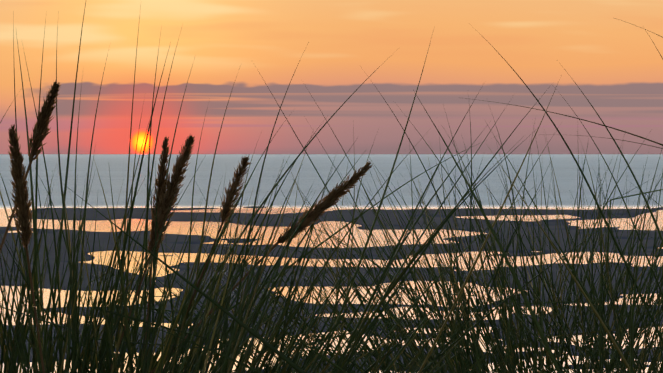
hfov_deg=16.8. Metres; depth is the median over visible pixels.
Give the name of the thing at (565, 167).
sea water
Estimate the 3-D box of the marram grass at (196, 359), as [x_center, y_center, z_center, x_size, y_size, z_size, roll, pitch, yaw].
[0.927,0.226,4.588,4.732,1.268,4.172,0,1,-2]
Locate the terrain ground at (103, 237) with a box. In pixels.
[0,206,662,372]
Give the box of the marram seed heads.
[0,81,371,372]
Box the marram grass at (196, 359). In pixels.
[0,2,662,372]
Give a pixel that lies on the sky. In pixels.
(617, 66)
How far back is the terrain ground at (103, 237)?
230.76 m
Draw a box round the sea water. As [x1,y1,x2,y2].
[0,154,662,372]
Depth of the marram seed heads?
3.88 m
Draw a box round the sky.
[0,0,662,153]

